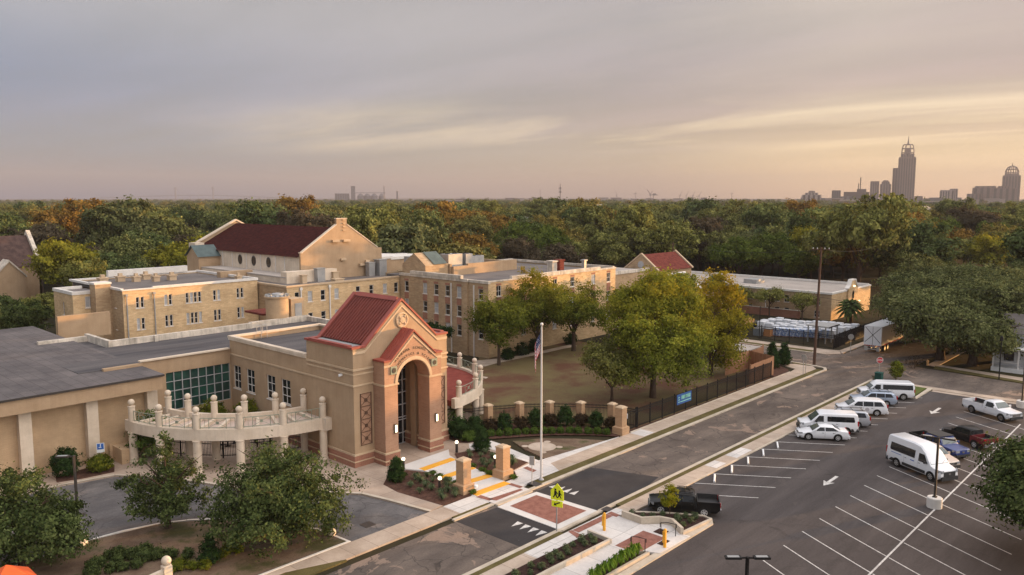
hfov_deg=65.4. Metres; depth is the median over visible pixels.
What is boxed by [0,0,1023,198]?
sky
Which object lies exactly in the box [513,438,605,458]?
grass patch
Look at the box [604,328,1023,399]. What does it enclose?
cross street
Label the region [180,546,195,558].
lawn shrub
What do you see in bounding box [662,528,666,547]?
yellow bollard
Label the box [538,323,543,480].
flagpole
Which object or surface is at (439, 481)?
lit bollard
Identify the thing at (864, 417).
parked suv
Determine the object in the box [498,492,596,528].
raised crossing
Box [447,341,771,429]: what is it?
campus lawn
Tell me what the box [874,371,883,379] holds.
green bin
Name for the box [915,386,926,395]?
lot corner grass
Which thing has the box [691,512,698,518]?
planter shrub
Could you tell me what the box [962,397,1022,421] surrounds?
white pickup
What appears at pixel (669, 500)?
young tree
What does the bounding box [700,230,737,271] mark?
woodland tree
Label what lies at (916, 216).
woodland tree
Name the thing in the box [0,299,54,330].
woodland tree
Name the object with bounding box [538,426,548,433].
round shrub
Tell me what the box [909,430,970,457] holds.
offroad pickup
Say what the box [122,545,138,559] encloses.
lawn shrub
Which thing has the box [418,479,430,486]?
strap leaf clump
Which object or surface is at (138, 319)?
window
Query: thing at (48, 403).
assembly hall
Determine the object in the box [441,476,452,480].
strap leaf clump
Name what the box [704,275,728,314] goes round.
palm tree
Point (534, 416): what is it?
upright shrub
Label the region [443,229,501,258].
woodland tree
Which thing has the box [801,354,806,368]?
stop sign
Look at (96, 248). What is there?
woodland tree
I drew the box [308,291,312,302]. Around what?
window
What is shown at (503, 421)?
upright shrub
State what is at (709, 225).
woodland tree
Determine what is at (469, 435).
hedge shrub
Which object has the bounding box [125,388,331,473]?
curved colonnade
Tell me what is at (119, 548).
lawn shrub
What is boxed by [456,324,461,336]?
window
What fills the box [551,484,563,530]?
crossing sign
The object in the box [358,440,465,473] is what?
entrance floor
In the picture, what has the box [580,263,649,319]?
flat link building
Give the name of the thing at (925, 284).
power line
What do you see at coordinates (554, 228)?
woodland tree
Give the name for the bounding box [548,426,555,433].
round shrub
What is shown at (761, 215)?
woodland tree
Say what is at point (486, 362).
campus path
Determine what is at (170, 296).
window
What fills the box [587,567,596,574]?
spiky clump
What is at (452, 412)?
shrub
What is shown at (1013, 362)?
porch house
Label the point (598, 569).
spiky clump
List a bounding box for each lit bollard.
[438,476,441,488]
[455,440,457,452]
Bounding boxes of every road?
[327,369,872,574]
[457,467,657,546]
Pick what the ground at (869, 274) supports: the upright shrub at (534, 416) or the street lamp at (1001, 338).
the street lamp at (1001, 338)
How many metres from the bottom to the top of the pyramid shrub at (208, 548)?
2.334 m
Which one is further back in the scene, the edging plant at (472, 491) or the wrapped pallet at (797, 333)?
the wrapped pallet at (797, 333)
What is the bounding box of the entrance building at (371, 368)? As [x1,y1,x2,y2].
[37,291,449,467]
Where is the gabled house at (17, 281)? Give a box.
[0,230,42,300]
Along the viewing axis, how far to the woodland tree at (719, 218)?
274.23 m
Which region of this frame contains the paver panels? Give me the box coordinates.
[477,466,661,550]
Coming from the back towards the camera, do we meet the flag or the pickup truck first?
the flag
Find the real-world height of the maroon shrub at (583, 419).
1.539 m
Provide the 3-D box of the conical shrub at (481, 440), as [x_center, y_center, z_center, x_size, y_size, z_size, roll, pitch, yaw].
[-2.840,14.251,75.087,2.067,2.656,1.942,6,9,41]
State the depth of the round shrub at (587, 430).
80.55 m
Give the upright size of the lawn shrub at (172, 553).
1.068 m
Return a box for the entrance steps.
[405,449,502,490]
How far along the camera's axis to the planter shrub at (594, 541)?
54.99 m
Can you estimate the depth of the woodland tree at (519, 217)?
304.61 m
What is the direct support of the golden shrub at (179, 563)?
on the planting bed at (180, 535)
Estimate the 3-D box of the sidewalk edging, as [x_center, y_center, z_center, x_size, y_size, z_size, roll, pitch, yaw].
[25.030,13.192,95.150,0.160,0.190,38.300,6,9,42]
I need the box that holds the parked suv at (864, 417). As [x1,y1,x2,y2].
[834,406,870,427]
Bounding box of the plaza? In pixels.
[0,406,528,512]
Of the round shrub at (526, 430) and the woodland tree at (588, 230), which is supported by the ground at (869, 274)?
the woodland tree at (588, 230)
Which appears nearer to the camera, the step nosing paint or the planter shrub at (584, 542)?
the planter shrub at (584, 542)
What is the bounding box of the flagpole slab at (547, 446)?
[522,441,561,452]
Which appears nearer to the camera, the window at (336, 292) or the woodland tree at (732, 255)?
the window at (336, 292)
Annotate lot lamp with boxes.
[55,455,87,546]
[724,555,770,574]
[921,434,955,509]
[1016,339,1023,408]
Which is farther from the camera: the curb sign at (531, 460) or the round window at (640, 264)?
the round window at (640, 264)
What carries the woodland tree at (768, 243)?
on the ground at (869, 274)
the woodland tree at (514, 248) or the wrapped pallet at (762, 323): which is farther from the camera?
the woodland tree at (514, 248)
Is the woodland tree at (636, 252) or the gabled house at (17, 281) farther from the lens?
the woodland tree at (636, 252)
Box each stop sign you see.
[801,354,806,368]
[848,334,853,352]
[877,357,882,370]
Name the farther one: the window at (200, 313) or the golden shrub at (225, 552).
the window at (200, 313)
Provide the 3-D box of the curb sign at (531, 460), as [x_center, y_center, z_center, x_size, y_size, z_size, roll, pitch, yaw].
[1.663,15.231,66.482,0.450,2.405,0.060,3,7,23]
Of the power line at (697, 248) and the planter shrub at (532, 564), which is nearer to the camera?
the planter shrub at (532, 564)
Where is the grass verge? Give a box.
[280,336,1022,574]
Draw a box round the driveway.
[0,477,426,565]
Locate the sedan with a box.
[795,423,849,441]
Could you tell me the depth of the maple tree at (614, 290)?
128.10 m
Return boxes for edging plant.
[468,489,477,494]
[485,470,492,474]
[509,474,518,479]
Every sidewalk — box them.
[265,339,1022,574]
[443,429,750,574]
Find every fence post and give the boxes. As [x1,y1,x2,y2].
[483,403,493,420]
[514,401,524,417]
[544,400,554,414]
[576,400,585,421]
[607,402,617,418]
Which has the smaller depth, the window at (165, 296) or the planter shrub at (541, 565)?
the planter shrub at (541, 565)
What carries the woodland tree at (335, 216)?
on the ground at (869, 274)
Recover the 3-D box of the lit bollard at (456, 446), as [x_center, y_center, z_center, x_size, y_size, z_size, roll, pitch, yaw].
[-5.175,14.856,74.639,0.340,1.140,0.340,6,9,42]
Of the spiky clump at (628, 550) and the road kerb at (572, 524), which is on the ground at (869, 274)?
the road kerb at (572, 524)
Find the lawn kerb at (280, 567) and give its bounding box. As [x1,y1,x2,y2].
[15,518,350,574]
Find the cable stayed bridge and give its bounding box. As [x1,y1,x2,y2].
[94,187,294,198]
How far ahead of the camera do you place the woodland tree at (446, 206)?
253.73 m
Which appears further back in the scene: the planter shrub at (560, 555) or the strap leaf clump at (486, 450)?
the strap leaf clump at (486, 450)
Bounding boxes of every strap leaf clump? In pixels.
[406,480,413,486]
[411,472,420,479]
[414,475,424,482]
[415,487,423,492]
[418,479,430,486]
[426,483,435,489]
[436,487,445,493]
[437,493,447,499]
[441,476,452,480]
[442,480,452,485]
[443,485,451,491]
[451,489,460,496]
[478,457,487,463]
[481,447,488,453]
[481,461,490,467]
[510,457,517,464]
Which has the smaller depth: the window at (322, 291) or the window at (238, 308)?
the window at (238, 308)
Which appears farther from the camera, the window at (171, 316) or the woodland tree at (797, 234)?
the woodland tree at (797, 234)
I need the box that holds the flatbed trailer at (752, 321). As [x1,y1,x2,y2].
[745,318,757,326]
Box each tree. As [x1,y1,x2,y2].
[0,212,31,235]
[0,293,22,308]
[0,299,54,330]
[0,461,102,568]
[4,220,75,292]
[19,290,54,323]
[21,236,105,286]
[24,198,108,244]
[30,221,72,282]
[57,257,108,286]
[71,194,166,248]
[86,243,106,252]
[93,247,120,261]
[99,232,157,265]
[110,430,215,528]
[119,226,172,248]
[122,255,155,267]
[143,211,173,217]
[143,212,203,239]
[143,231,210,266]
[169,206,210,230]
[170,233,198,246]
[184,222,205,232]
[192,430,369,565]
[193,202,245,231]
[197,227,209,233]
[212,218,233,230]
[216,197,301,224]
[254,203,291,219]
[270,193,319,215]
[271,205,340,226]
[305,206,337,217]
[331,210,363,225]
[342,203,403,245]
[368,200,413,224]
[400,206,455,247]
[412,200,483,243]
[426,320,454,337]
[438,240,495,259]
[443,211,499,242]
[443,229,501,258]
[455,228,481,235]
[461,291,532,364]
[464,245,493,257]
[469,208,523,237]
[487,235,506,259]
[489,227,508,243]
[493,230,511,243]
[496,220,568,256]
[496,234,543,260]
[502,214,530,221]
[502,264,574,357]
[512,218,543,235]
[524,214,553,224]
[533,216,589,242]
[540,240,588,263]
[540,242,579,255]
[542,278,609,350]
[543,222,574,243]
[544,197,615,224]
[557,204,608,229]
[565,203,614,255]
[567,221,601,246]
[569,239,598,263]
[574,335,643,400]
[588,230,635,265]
[592,264,721,397]
[606,280,670,321]
[607,201,658,260]
[623,249,643,264]
[627,220,708,257]
[628,267,701,312]
[631,199,673,220]
[648,249,692,260]
[650,214,666,225]
[658,481,679,517]
[665,218,689,225]
[678,266,756,375]
[681,214,722,270]
[684,254,705,271]
[696,198,757,228]
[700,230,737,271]
[704,216,735,265]
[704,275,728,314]
[706,235,774,273]
[719,224,753,270]
[731,281,754,309]
[736,228,770,274]
[737,202,786,266]
[737,230,784,275]
[744,231,799,275]
[751,285,786,316]
[764,341,781,368]
[765,222,785,273]
[773,238,783,276]
[777,244,824,278]
[777,341,792,366]
[781,290,820,319]
[782,206,830,279]
[784,197,820,220]
[789,223,822,278]
[794,192,926,282]
[812,240,876,281]
[833,299,865,322]
[838,255,865,281]
[868,218,962,265]
[880,249,952,275]
[886,360,905,379]
[906,215,934,224]
[906,219,937,230]
[907,211,942,221]
[929,216,963,229]
[938,204,1007,261]
[946,225,973,256]
[954,231,1010,265]
[961,232,1013,264]
[963,429,1023,538]
[974,220,1009,267]
[975,220,1021,269]
[998,223,1023,268]
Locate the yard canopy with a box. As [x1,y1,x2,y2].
[806,322,839,342]
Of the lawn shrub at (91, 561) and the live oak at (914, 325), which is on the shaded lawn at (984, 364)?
the live oak at (914, 325)
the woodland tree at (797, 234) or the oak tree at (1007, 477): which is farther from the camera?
the woodland tree at (797, 234)
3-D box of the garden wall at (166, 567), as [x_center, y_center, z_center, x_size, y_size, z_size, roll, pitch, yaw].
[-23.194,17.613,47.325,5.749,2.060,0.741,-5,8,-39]
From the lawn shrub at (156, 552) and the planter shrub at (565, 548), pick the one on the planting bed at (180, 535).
the lawn shrub at (156, 552)
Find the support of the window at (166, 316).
in the brick dormitory at (123, 304)
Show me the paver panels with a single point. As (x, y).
(540, 506)
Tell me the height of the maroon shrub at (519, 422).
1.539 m
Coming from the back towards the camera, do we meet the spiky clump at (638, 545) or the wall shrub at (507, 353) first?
the wall shrub at (507, 353)
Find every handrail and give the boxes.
[630,536,646,544]
[660,522,676,535]
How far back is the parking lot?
60.74 m
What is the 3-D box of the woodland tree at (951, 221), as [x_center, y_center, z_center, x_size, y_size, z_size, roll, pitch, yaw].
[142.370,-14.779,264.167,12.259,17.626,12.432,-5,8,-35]
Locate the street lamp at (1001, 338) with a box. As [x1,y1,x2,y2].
[998,336,1003,378]
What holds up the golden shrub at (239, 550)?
on the planting bed at (180, 535)
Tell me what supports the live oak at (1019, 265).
on the shaded lawn at (984, 364)
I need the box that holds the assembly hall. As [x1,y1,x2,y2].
[0,326,164,478]
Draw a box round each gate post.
[453,456,477,495]
[493,443,512,480]
[612,405,628,435]
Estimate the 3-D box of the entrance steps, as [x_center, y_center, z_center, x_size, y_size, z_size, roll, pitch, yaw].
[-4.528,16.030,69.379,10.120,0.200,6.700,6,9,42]
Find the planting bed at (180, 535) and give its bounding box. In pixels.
[27,519,345,574]
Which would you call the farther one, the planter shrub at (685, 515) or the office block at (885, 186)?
the office block at (885, 186)
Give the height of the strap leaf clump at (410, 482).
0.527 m
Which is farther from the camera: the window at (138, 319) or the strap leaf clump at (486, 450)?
the window at (138, 319)
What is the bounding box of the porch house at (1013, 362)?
[991,312,1023,373]
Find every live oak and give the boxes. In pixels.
[863,260,1010,318]
[869,285,1020,360]
[882,259,1002,292]
[887,273,1023,311]
[922,293,1023,366]
[950,274,1023,314]
[975,265,1023,283]
[984,255,1023,270]
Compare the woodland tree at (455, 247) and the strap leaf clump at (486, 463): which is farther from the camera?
the woodland tree at (455, 247)
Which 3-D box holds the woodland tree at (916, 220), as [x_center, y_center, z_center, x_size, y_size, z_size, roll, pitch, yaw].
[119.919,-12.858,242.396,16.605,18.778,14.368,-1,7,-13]
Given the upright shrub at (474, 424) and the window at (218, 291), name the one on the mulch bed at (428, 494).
the upright shrub at (474, 424)
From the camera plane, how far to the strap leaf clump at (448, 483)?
65.37 m
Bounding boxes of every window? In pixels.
[85,296,90,308]
[136,297,139,308]
[137,318,139,330]
[140,297,144,308]
[142,318,145,329]
[164,294,167,305]
[165,315,169,326]
[169,294,171,305]
[170,315,172,326]
[185,293,189,303]
[186,313,189,324]
[190,292,192,303]
[191,312,194,323]
[194,292,197,302]
[195,312,197,323]
[198,291,200,302]
[199,311,202,322]
[213,290,216,300]
[214,310,217,321]
[217,290,220,300]
[218,309,221,320]
[233,365,241,390]
[237,307,239,318]
[238,254,241,263]
[241,307,244,317]
[246,369,255,394]
[251,256,255,265]
[266,257,270,266]
[266,374,274,400]
[282,379,290,406]
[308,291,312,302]
[321,289,325,300]
[321,311,325,318]
[334,288,339,299]
[369,285,372,292]
[383,283,387,293]
[394,282,397,292]
[404,281,408,291]
[422,283,426,293]
[423,301,427,312]
[434,284,438,295]
[434,302,438,313]
[445,285,449,296]
[446,304,449,315]
[456,286,461,298]
[456,305,461,317]
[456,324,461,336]
[478,289,482,300]
[478,328,482,339]
[496,285,501,296]
[570,277,574,286]
[591,274,594,284]
[638,261,643,267]
[1004,351,1013,360]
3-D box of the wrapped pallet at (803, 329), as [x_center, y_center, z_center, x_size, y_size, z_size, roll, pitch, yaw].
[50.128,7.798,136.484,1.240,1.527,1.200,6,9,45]
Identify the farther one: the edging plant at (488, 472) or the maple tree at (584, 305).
the maple tree at (584, 305)
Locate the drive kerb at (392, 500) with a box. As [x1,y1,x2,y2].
[22,474,430,511]
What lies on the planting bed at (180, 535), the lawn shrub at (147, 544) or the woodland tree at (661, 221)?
the lawn shrub at (147, 544)
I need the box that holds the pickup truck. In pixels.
[648,486,721,516]
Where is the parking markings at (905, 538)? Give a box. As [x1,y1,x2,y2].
[700,402,1021,574]
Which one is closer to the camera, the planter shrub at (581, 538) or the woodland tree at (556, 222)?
the planter shrub at (581, 538)
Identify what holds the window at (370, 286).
in the brick wing
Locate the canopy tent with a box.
[0,565,35,574]
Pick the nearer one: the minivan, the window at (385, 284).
the minivan
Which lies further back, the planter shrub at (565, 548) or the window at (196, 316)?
the window at (196, 316)
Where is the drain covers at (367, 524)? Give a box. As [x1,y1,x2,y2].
[82,512,518,540]
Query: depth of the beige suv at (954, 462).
70.43 m
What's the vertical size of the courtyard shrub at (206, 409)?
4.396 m
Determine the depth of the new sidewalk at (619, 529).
58.23 m
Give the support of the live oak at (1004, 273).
on the shaded lawn at (984, 364)
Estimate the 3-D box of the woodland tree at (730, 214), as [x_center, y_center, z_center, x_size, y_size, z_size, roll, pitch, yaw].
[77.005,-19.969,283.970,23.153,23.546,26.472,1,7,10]
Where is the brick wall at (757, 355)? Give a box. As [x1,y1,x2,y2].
[717,343,773,383]
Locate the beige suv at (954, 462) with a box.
[930,441,960,467]
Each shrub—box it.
[45,445,85,476]
[82,563,102,574]
[83,555,102,570]
[84,451,115,472]
[90,553,106,567]
[101,549,111,559]
[102,561,116,574]
[107,550,124,563]
[108,543,125,559]
[115,559,130,571]
[119,409,171,458]
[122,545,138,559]
[129,554,145,569]
[130,544,151,561]
[135,541,153,550]
[149,543,165,560]
[162,545,179,559]
[171,557,186,571]
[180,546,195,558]
[185,558,198,570]
[192,533,224,563]
[196,557,211,569]
[198,398,229,412]
[216,547,228,558]
[222,543,233,553]
[229,397,259,412]
[229,542,245,554]
[385,455,407,483]
[447,407,464,418]
[447,415,470,438]
[460,429,475,441]
[467,413,485,431]
[471,426,492,451]
[483,416,498,431]
[487,428,495,435]
[495,428,503,435]
[496,410,512,429]
[500,347,515,359]
[503,427,513,435]
[510,568,520,574]
[512,341,530,355]
[513,415,530,428]
[513,428,521,434]
[521,427,529,433]
[527,406,545,427]
[527,560,535,567]
[528,338,542,351]
[530,426,538,433]
[536,561,547,569]
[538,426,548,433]
[543,413,558,425]
[543,551,553,559]
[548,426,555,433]
[548,558,555,564]
[555,404,574,426]
[556,426,564,432]
[556,551,564,559]
[562,333,578,344]
[562,543,567,551]
[565,425,573,432]
[565,547,572,554]
[570,540,576,546]
[573,412,590,425]
[574,425,582,433]
[576,533,586,541]
[581,540,588,546]
[583,426,592,433]
[587,409,604,428]
[589,535,598,543]
[593,426,601,433]
[602,415,614,428]
[602,428,611,434]
[674,513,681,521]
[682,511,688,517]
[687,516,694,522]
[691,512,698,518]
[904,355,925,368]
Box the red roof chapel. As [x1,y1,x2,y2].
[624,250,701,324]
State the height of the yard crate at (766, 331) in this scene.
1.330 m
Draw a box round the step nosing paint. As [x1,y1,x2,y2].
[419,458,509,495]
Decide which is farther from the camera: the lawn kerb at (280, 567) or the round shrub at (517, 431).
the round shrub at (517, 431)
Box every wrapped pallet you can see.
[757,320,765,332]
[765,322,773,327]
[773,327,780,336]
[781,327,787,336]
[782,319,790,322]
[787,328,794,337]
[794,328,801,337]
[801,328,806,337]
[809,328,814,337]
[829,329,835,338]
[836,326,845,337]
[850,323,859,329]
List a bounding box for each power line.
[555,236,816,252]
[821,270,1022,293]
[821,297,1016,325]
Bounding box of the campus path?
[476,345,570,377]
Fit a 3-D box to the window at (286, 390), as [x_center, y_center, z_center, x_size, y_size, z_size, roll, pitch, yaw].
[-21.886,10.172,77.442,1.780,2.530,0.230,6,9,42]
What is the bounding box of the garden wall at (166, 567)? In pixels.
[150,555,172,574]
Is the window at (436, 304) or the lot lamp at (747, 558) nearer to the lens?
the lot lamp at (747, 558)
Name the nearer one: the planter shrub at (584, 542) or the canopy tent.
the canopy tent
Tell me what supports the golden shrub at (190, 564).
on the planting bed at (180, 535)
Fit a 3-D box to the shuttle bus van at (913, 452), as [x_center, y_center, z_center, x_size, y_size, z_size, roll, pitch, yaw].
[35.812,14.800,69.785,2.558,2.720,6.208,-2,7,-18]
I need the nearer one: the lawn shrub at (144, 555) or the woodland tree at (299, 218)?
the lawn shrub at (144, 555)
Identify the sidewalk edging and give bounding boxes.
[630,372,788,432]
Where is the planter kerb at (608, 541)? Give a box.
[537,510,711,574]
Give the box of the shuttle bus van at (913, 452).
[886,432,957,481]
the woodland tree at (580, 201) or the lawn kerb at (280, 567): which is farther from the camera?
the woodland tree at (580, 201)
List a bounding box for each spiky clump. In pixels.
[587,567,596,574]
[593,563,604,571]
[594,567,602,574]
[601,560,611,573]
[606,558,615,572]
[612,553,621,567]
[617,549,629,559]
[618,553,624,565]
[624,547,631,560]
[629,542,637,551]
[629,548,635,558]
[636,542,644,554]
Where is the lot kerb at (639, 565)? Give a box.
[617,388,931,574]
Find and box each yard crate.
[753,327,762,335]
[763,328,772,336]
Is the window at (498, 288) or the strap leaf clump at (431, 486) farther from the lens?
the window at (498, 288)
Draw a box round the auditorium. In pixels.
[184,218,381,283]
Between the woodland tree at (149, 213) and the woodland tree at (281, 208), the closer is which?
the woodland tree at (281, 208)
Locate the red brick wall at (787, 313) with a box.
[710,303,799,318]
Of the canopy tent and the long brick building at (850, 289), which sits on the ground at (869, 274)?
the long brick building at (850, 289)
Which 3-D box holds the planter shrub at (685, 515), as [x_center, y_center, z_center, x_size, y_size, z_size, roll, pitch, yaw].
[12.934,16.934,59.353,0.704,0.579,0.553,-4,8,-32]
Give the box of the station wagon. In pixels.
[848,388,897,404]
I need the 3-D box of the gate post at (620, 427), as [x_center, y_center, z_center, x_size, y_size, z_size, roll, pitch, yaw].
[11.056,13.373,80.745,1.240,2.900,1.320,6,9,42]
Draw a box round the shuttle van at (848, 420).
[796,409,858,432]
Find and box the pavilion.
[382,252,411,271]
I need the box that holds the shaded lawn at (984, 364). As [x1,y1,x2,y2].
[923,348,1022,377]
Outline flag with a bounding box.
[535,335,539,373]
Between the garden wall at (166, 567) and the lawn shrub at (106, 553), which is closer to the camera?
the garden wall at (166, 567)
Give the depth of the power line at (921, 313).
107.04 m
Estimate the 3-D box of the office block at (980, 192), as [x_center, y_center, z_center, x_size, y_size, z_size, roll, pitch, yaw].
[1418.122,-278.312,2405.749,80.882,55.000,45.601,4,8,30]
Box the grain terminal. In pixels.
[335,186,385,199]
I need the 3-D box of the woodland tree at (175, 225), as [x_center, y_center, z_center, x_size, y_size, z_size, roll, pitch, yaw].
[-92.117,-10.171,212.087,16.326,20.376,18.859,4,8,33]
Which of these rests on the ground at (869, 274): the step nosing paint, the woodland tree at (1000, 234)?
the woodland tree at (1000, 234)
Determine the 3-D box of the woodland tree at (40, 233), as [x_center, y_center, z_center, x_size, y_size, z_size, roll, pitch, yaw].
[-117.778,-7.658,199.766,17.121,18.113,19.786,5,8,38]
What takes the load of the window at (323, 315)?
in the brick wing
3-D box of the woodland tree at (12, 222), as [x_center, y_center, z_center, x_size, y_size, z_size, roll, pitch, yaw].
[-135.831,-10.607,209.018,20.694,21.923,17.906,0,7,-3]
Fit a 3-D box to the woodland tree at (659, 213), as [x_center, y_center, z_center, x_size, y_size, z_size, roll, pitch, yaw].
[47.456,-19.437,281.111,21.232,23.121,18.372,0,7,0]
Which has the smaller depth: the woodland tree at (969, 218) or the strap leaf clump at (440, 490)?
the strap leaf clump at (440, 490)
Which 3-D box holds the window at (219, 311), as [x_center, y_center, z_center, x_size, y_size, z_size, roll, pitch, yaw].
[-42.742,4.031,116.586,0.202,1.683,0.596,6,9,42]
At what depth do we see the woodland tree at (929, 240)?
183.29 m
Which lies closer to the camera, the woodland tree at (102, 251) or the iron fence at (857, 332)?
the iron fence at (857, 332)
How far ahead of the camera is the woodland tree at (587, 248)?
216.83 m
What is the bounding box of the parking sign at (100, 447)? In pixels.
[96,443,104,452]
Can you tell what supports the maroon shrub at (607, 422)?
on the mulch bed at (428, 494)
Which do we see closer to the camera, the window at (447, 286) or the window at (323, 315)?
the window at (323, 315)
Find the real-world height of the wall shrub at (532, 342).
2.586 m
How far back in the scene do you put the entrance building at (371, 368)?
75.88 m
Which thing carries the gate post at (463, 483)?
on the plaza
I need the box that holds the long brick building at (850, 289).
[691,271,870,320]
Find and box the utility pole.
[812,247,829,364]
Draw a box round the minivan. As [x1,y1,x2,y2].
[834,397,888,415]
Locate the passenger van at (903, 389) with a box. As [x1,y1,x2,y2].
[856,379,915,399]
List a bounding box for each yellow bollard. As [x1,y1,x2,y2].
[602,512,605,530]
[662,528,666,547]
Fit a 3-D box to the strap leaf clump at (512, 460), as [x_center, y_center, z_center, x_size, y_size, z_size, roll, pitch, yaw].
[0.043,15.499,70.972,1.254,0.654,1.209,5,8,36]
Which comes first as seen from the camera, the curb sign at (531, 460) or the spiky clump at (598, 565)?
the spiky clump at (598, 565)
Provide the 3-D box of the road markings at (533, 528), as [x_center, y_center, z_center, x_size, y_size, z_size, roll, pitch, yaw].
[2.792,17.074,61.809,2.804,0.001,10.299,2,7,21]
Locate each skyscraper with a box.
[892,136,915,200]
[1002,163,1020,200]
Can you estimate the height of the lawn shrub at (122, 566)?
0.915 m
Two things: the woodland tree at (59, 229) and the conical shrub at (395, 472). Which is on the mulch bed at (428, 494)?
the conical shrub at (395, 472)
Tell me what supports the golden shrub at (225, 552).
on the planting bed at (180, 535)
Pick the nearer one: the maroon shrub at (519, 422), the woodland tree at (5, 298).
the maroon shrub at (519, 422)
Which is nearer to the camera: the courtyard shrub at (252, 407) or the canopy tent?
the canopy tent
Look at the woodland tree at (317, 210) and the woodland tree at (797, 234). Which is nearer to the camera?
the woodland tree at (797, 234)
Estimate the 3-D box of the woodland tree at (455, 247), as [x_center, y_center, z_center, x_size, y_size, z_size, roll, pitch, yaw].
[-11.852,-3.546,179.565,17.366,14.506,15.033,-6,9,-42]
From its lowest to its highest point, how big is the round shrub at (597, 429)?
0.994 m
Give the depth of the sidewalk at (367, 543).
72.57 m
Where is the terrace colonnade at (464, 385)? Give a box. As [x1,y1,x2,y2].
[447,352,483,418]
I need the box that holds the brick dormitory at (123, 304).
[52,265,258,339]
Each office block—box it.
[802,191,820,200]
[832,190,852,199]
[844,177,868,199]
[870,181,878,199]
[879,180,890,199]
[913,196,928,201]
[939,189,957,200]
[967,186,995,199]
[992,186,1016,202]
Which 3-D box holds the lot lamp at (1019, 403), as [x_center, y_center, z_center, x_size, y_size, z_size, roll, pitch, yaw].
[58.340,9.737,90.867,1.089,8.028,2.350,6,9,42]
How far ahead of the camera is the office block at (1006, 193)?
2317.49 m
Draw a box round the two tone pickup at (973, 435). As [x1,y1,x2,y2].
[941,424,998,448]
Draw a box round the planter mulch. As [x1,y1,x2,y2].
[505,513,706,574]
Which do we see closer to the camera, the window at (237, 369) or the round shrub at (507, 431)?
the round shrub at (507, 431)
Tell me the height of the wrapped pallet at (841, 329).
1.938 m
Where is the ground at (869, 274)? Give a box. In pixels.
[1,198,1022,574]
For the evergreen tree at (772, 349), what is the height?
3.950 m
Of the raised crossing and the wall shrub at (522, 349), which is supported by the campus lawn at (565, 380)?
the wall shrub at (522, 349)
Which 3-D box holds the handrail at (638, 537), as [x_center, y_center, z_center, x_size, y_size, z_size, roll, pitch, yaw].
[8.569,17.363,54.147,1.093,0.948,0.162,2,7,18]
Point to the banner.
(683, 397)
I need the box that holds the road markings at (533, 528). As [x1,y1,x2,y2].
[512,484,577,534]
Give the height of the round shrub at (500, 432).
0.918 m
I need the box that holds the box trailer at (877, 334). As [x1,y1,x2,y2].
[864,318,906,351]
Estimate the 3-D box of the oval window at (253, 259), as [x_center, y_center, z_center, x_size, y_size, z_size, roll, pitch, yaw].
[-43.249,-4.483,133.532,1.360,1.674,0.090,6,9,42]
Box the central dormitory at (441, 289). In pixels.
[385,251,615,357]
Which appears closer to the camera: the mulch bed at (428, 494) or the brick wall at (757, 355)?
the mulch bed at (428, 494)
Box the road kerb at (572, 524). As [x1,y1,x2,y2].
[452,326,871,574]
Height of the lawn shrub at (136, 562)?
0.983 m
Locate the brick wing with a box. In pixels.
[257,259,399,320]
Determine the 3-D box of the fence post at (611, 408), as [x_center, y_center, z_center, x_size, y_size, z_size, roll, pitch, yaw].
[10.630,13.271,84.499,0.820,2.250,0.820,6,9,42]
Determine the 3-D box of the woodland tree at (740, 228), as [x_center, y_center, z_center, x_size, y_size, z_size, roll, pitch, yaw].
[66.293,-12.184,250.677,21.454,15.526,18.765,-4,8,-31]
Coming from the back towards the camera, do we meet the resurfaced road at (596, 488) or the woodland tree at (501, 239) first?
the woodland tree at (501, 239)
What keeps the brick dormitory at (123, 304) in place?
on the ground at (869, 274)
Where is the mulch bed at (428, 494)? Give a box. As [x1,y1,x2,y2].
[55,423,619,505]
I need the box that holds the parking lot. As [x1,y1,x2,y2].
[632,391,1023,574]
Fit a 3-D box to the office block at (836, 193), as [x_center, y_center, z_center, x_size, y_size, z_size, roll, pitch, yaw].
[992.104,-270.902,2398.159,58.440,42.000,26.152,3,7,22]
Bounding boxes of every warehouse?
[610,197,621,200]
[839,200,855,203]
[929,197,943,200]
[984,198,999,202]
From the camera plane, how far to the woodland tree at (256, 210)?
202.35 m
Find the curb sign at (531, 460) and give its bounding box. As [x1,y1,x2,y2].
[529,456,534,464]
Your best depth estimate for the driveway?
61.12 m
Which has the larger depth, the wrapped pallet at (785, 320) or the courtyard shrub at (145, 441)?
the wrapped pallet at (785, 320)
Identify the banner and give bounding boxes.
[677,390,691,404]
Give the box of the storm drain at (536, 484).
[527,481,613,511]
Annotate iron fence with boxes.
[166,434,300,457]
[453,403,636,426]
[627,361,771,428]
[740,316,885,349]
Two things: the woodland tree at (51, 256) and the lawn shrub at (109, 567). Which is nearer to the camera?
the lawn shrub at (109, 567)
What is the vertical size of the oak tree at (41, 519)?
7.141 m
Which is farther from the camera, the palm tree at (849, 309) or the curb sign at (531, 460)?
the palm tree at (849, 309)
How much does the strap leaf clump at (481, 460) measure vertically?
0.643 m

